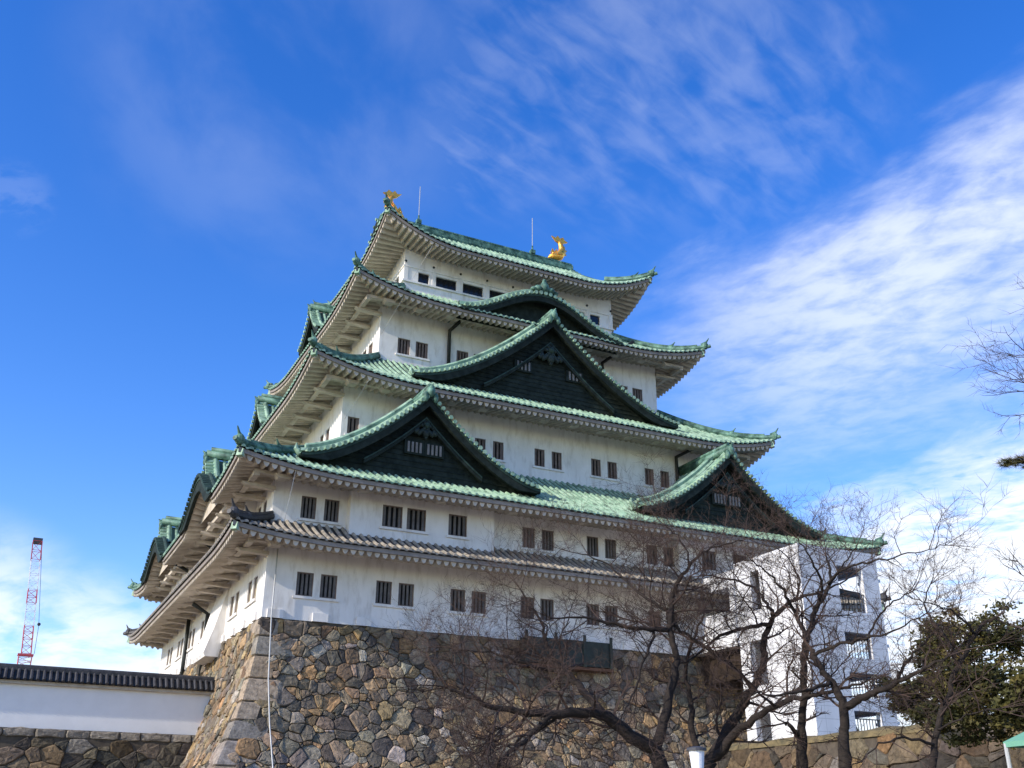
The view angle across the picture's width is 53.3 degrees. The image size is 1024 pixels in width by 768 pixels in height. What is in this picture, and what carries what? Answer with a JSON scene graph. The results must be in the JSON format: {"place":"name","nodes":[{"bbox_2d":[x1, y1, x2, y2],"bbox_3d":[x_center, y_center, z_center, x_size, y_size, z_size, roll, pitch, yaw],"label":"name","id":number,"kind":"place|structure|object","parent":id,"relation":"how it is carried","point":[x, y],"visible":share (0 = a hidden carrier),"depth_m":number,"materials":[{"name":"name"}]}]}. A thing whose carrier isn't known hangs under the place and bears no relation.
{"place":"outdoors","nodes":[
{"label":"outdoors","id":0,"kind":"place"},
{"bbox_2d":[0,0,1023,730],"label":"sky","id":1,"kind":"structure","parent":0,"point":[826,194],"materials":[{"name":"blue"}]},
{"bbox_2d":[704,719,1023,767],"bbox_3d":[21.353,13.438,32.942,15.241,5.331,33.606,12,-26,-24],"label":"retaining wall","id":2,"kind":"structure","parent":0,"point":[761,755],"depth_m":35.80,"materials":[{"name":"stone"}]},
{"bbox_2d":[866,594,1023,750],"bbox_3d":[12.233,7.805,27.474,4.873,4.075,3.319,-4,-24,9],"label":"evergreen tree","id":3,"kind":"object","parent":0,"point":[978,721],"visible":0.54,"depth_m":27.06,"materials":[{"name":"green plant"}]},
{"bbox_2d":[987,618,1023,730],"bbox_3d":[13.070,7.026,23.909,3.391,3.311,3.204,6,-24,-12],"label":"evergreen shrub","id":4,"kind":"object","parent":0,"point":[1016,722],"visible":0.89,"depth_m":24.07,"materials":[{"name":"green plant"}]},
{"label":"ground","id":5,"kind":"structure","parent":0,"visible":0},
{"bbox_2d":[17,537,42,664],"bbox_3d":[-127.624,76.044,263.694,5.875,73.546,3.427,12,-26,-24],"label":"tower crane","id":6,"kind":"object","parent":5,"relation":"on","point":[37,541],"visible":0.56,"depth_m":270.97,"materials":[{"name":"white metal"}]},
{"bbox_2d":[0,727,194,767],"bbox_3d":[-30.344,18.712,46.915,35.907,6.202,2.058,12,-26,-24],"label":"stone footing","id":7,"kind":"object","parent":5,"relation":"on","point":[22,747],"visible":0.74,"depth_m":51.41,"materials":[{"name":"stone"}]},
{"bbox_2d":[0,663,214,734],"bbox_3d":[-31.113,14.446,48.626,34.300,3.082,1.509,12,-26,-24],"label":"boundary wall","id":8,"kind":"structure","parent":7,"relation":"on","point":[49,697],"depth_m":52.80,"materials":[{"name":"white paint"}]},
{"bbox_2d":[177,617,857,767],"bbox_3d":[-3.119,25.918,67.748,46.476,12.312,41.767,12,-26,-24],"label":"stone rampart","id":9,"kind":"object","parent":5,"relation":"on","point":[332,705],"visible":0.46,"depth_m":50.73,"materials":[{"name":"stone"}]},
{"bbox_2d":[123,192,891,767],"bbox_3d":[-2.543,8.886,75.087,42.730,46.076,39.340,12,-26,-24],"label":"castle keep","id":10,"kind":"structure","parent":9,"relation":"on","point":[431,404],"depth_m":62.81,"materials":[{"name":"white paint"}]},
{"bbox_2d":[164,648,172,669],"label":"window","id":11,"kind":"structure","parent":10,"relation":"in","point":[169,664],"depth_m":73.43,"materials":[{"name":"white paint"}]},
{"bbox_2d":[174,638,183,661],"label":"window","id":12,"kind":"structure","parent":10,"relation":"in","point":[180,656],"depth_m":70.01,"materials":[{"name":"white paint"}]},
{"bbox_2d":[187,629,194,652],"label":"window","id":13,"kind":"structure","parent":10,"relation":"in","point":[191,647],"depth_m":66.49,"materials":[{"name":"white"}]},
{"bbox_2d":[230,597,233,615],"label":"window","id":14,"kind":"structure","parent":10,"relation":"in","point":[232,597],"depth_m":57.21,"materials":[{"name":"white"}]},
{"bbox_2d":[226,592,238,621],"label":"window","id":15,"kind":"structure","parent":10,"relation":"in","point":[231,617],"depth_m":56.16,"materials":[{"name":"white paint"}]},
{"bbox_2d":[248,581,251,601],"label":"window","id":16,"kind":"structure","parent":10,"relation":"in","point":[250,586],"depth_m":53.74,"materials":[{"name":"white"}]},
{"bbox_2d":[243,576,257,608],"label":"window","id":17,"kind":"structure","parent":10,"relation":"in","point":[253,600],"depth_m":52.67,"materials":[{"name":"white paint"}]},
{"bbox_2d":[292,572,338,601],"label":"window","id":18,"kind":"structure","parent":10,"relation":"in","point":[304,584],"depth_m":51.58,"materials":[{"name":"black wood"}]},
{"bbox_2d":[297,496,340,525],"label":"window","id":19,"kind":"structure","parent":10,"relation":"in","point":[308,504],"depth_m":53.11,"materials":[{"name":"black"}]},
{"bbox_2d":[319,574,336,598],"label":"window","id":20,"kind":"structure","parent":10,"relation":"in","point":[328,585],"depth_m":52.13,"materials":[{"name":"black"}]},
{"bbox_2d":[323,499,339,521],"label":"window","id":21,"kind":"structure","parent":10,"relation":"in","point":[331,509],"depth_m":53.67,"materials":[{"name":"black wood"}]},
{"bbox_2d":[344,416,358,434],"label":"window","id":22,"kind":"structure","parent":10,"relation":"in","point":[353,423],"depth_m":61.03,"materials":[{"name":"black wood"}]},
{"bbox_2d":[379,505,404,531],"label":"window","id":23,"kind":"structure","parent":10,"relation":"in","point":[392,515],"depth_m":54.41,"materials":[{"name":"black wood"}]},
{"bbox_2d":[383,190,404,217],"bbox_3d":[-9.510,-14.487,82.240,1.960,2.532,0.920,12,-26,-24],"label":"fish ornament","id":24,"kind":"object","parent":10,"relation":"on","point":[392,195],"visible":0.36,"depth_m":82.24,"materials":[{"name":"gold metal"}]},
{"bbox_2d":[372,580,416,609],"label":"window","id":25,"kind":"structure","parent":10,"relation":"in","point":[383,588],"depth_m":53.29,"materials":[{"name":"black wood"}]},
{"bbox_2d":[398,583,413,606],"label":"window","id":26,"kind":"structure","parent":10,"relation":"in","point":[405,591],"depth_m":53.84,"materials":[{"name":"black wood"}]},
{"bbox_2d":[395,338,429,361],"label":"window","id":27,"kind":"structure","parent":10,"relation":"in","point":[403,349],"depth_m":68.01,"materials":[{"name":"black"}]},
{"bbox_2d":[405,508,428,534],"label":"window","id":28,"kind":"structure","parent":10,"relation":"in","point":[416,519],"depth_m":54.97,"materials":[{"name":"black wood"}]},
{"bbox_2d":[415,186,421,223],"bbox_3d":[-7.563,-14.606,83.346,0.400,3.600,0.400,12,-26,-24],"label":"lightning rod","id":29,"kind":"object","parent":10,"relation":"on","point":[419,220],"visible":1,"depth_m":82.78,"materials":[{"name":"silver metal"}]},
{"bbox_2d":[415,342,427,358],"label":"window","id":30,"kind":"structure","parent":10,"relation":"in","point":[421,348],"depth_m":68.57,"materials":[{"name":"black"}]},
{"bbox_2d":[418,273,428,283],"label":"window","id":31,"kind":"structure","parent":10,"relation":"in","point":[422,278],"depth_m":73.47,"materials":[{"name":"black glass"}]},
{"bbox_2d":[436,277,455,290],"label":"window","id":32,"kind":"structure","parent":10,"relation":"in","point":[443,283],"depth_m":74.19,"materials":[{"name":"black glass"}]},
{"bbox_2d":[446,514,469,539],"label":"window","id":33,"kind":"structure","parent":10,"relation":"in","point":[457,527],"depth_m":55.96,"materials":[{"name":"black wood"}]},
{"bbox_2d":[456,350,467,360],"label":"window","id":34,"kind":"structure","parent":10,"relation":"in","point":[461,355],"depth_m":69.88,"materials":[{"name":"black wood"}]},
{"bbox_2d":[448,589,488,616],"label":"window","id":35,"kind":"structure","parent":10,"relation":"in","point":[457,604],"depth_m":55.01,"materials":[{"name":"black wood"}]},
{"bbox_2d":[463,284,481,296],"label":"window","id":36,"kind":"structure","parent":10,"relation":"in","point":[468,289],"depth_m":75.04,"materials":[{"name":"black glass"}]},
{"bbox_2d":[471,591,485,613],"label":"window","id":37,"kind":"structure","parent":10,"relation":"in","point":[476,593],"depth_m":55.54,"materials":[{"name":"black wood"}]},
{"bbox_2d":[475,438,505,462],"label":"window","id":38,"kind":"structure","parent":10,"relation":"in","point":[481,442],"depth_m":64.50,"materials":[{"name":"black wood"}]},
{"bbox_2d":[490,291,501,297],"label":"window","id":39,"kind":"structure","parent":10,"relation":"in","point":[492,294],"depth_m":75.82,"materials":[{"name":"black glass"}]},
{"bbox_2d":[493,441,502,459],"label":"window","id":40,"kind":"structure","parent":10,"relation":"in","point":[497,446],"depth_m":64.91,"materials":[{"name":"black wood"}]},
{"bbox_2d":[529,218,535,253],"bbox_3d":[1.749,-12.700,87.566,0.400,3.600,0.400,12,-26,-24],"label":"lightning rod","id":41,"kind":"object","parent":10,"relation":"on","point":[532,251],"visible":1,"depth_m":87.06,"materials":[{"name":"silver metal"}]},
{"bbox_2d":[519,597,556,623],"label":"window","id":42,"kind":"structure","parent":10,"relation":"in","point":[532,601],"depth_m":56.74,"materials":[{"name":"black"}]},
{"bbox_2d":[520,527,556,553],"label":"window","id":43,"kind":"structure","parent":10,"relation":"in","point":[527,529],"depth_m":58.33,"materials":[{"name":"black"}]},
{"bbox_2d":[540,599,553,620],"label":"window","id":44,"kind":"structure","parent":10,"relation":"in","point":[543,602],"depth_m":57.29,"materials":[{"name":"black wood"}]},
{"bbox_2d":[542,530,553,550],"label":"window","id":45,"kind":"structure","parent":10,"relation":"in","point":[548,533],"depth_m":58.92,"materials":[{"name":"black"}]},
{"bbox_2d":[533,449,564,472],"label":"window","id":46,"kind":"structure","parent":10,"relation":"in","point":[539,454],"depth_m":66.08,"materials":[{"name":"black"}]},
{"bbox_2d":[552,452,561,469],"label":"window","id":47,"kind":"structure","parent":10,"relation":"in","point":[556,457],"depth_m":66.63,"materials":[{"name":"black"}]},
{"bbox_2d":[548,236,566,260],"bbox_3d":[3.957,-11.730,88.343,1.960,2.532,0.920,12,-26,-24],"label":"fish ornament","id":48,"kind":"object","parent":10,"relation":"on","point":[559,254],"visible":1,"depth_m":88.06,"materials":[{"name":"gold metal"}]},
{"bbox_2d":[590,315,598,324],"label":"window","id":49,"kind":"structure","parent":10,"relation":"in","point":[595,319],"depth_m":79.30,"materials":[{"name":"blue glass"}]},
{"bbox_2d":[585,536,619,561],"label":"window","id":50,"kind":"structure","parent":10,"relation":"in","point":[592,542],"depth_m":60.08,"materials":[{"name":"black"}]},
{"bbox_2d":[585,604,620,629],"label":"window","id":51,"kind":"structure","parent":10,"relation":"in","point":[590,623],"depth_m":58.37,"materials":[{"name":"black"}]},
{"bbox_2d":[590,459,619,481],"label":"window","id":52,"kind":"structure","parent":10,"relation":"in","point":[595,464],"depth_m":67.78,"materials":[{"name":"black wood"}]},
{"bbox_2d":[605,539,615,558],"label":"window","id":53,"kind":"structure","parent":10,"relation":"in","point":[607,554],"depth_m":60.61,"materials":[{"name":"black"}]},
{"bbox_2d":[605,606,617,627],"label":"window","id":54,"kind":"structure","parent":10,"relation":"in","point":[613,608],"depth_m":59.00,"materials":[{"name":"black"}]},
{"bbox_2d":[607,461,616,478],"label":"window","id":55,"kind":"structure","parent":10,"relation":"in","point":[611,469],"depth_m":68.35,"materials":[{"name":"black wood"}]},
{"bbox_2d":[632,388,641,402],"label":"window","id":56,"kind":"structure","parent":10,"relation":"in","point":[637,393],"depth_m":75.56,"materials":[{"name":"black wood"}]},
{"bbox_2d":[644,468,664,489],"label":"window","id":57,"kind":"structure","parent":10,"relation":"in","point":[647,477],"depth_m":69.47,"materials":[{"name":"black wood"}]},
{"bbox_2d":[645,545,674,568],"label":"window","id":58,"kind":"structure","parent":10,"relation":"in","point":[654,550],"depth_m":61.71,"materials":[{"name":"black wood"}]},
{"bbox_2d":[647,611,681,636],"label":"window","id":59,"kind":"structure","parent":10,"relation":"in","point":[649,611],"depth_m":60.20,"materials":[{"name":"black"}]},
{"bbox_2d":[660,471,668,487],"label":"window","id":60,"kind":"structure","parent":10,"relation":"in","point":[666,476],"depth_m":70.10,"materials":[{"name":"black wood"}]},
{"bbox_2d":[663,547,673,566],"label":"window","id":61,"kind":"structure","parent":10,"relation":"in","point":[668,552],"depth_m":62.26,"materials":[{"name":"black wood"}]},
{"bbox_2d":[666,615,677,631],"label":"window","id":62,"kind":"structure","parent":10,"relation":"in","point":[667,615],"depth_m":60.71,"materials":[{"name":"black wood"}]},
{"bbox_2d":[701,551,719,573],"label":"window","id":63,"kind":"structure","parent":10,"relation":"in","point":[705,554],"depth_m":62.79,"materials":[{"name":"black wood"}]},
{"bbox_2d":[518,629,613,673],"bbox_3d":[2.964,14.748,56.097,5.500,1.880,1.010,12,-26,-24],"label":"boarded enclosure","id":64,"kind":"object","parent":9,"relation":"on","point":[589,655],"visible":0.54,"depth_m":56.08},
{"bbox_2d":[372,446,818,767],"bbox_3d":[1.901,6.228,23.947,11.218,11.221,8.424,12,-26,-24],"label":"bare cherry tree","id":65,"kind":"object","parent":5,"relation":"on","point":[650,746],"visible":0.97,"depth_m":23.57,"materials":[{"name":"brown plant"}]},
{"bbox_2d":[686,746,706,767],"bbox_3d":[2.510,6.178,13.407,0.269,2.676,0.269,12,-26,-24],"label":"garden lamp","id":66,"kind":"object","parent":5,"relation":"on","point":[696,753],"visible":1,"depth_m":13.81,"materials":[{"name":"white"}]},
{"bbox_2d":[570,445,947,767],"bbox_3d":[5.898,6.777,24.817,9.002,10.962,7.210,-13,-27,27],"label":"bare cherry tree","id":67,"kind":"object","parent":5,"relation":"on","point":[718,751],"visible":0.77,"depth_m":24.83,"materials":[{"name":"brown plant"}]},
{"bbox_2d":[691,543,899,740],"bbox_3d":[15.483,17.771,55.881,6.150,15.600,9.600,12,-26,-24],"label":"lift tower","id":68,"kind":"structure","parent":5,"relation":"on","point":[830,723],"depth_m":53.83,"materials":[{"name":"white paint"}]},
{"bbox_2d":[669,513,1023,767],"bbox_3d":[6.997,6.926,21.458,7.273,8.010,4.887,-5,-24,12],"label":"bare cherry tree","id":69,"kind":"object","parent":5,"relation":"on","point":[844,752],"visible":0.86,"depth_m":21.66,"materials":[{"name":"brown plant"}]},
{"bbox_2d":[707,475,1012,767],"bbox_3d":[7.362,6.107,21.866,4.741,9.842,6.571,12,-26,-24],"label":"bare cherry tree","id":70,"kind":"object","parent":5,"relation":"on","point":[800,734],"visible":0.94,"depth_m":23.56,"materials":[{"name":"brown plant"}]},
{"bbox_2d":[802,521,1023,767],"bbox_3d":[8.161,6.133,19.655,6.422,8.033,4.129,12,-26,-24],"label":"bare cherry tree","id":71,"kind":"object","parent":5,"relation":"on","point":[945,704],"visible":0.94,"depth_m":20.46,"materials":[{"name":"brown plant"}]},
{"bbox_2d":[937,273,1023,583],"bbox_3d":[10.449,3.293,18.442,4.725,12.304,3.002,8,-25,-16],"label":"bare cherry tree","id":72,"kind":"object","parent":5,"relation":"on","point":[1001,391],"visible":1,"depth_m":19.64,"materials":[{"name":"brown plant"}]},
{"bbox_2d":[995,451,1023,470],"bbox_3d":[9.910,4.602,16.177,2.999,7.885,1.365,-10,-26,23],"label":"pine tree","id":73,"kind":"object","parent":5,"relation":"on","point":[1013,462],"visible":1,"depth_m":17.86,"materials":[{"name":"green plant"}]},
{"bbox_2d":[1003,732,1023,767],"bbox_3d":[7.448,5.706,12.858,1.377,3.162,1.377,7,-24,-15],"label":"canopy tent","id":74,"kind":"object","parent":5,"relation":"on","point":[1016,741],"visible":1,"depth_m":13.62,"materials":[{"name":"green fabric"}]}
]}

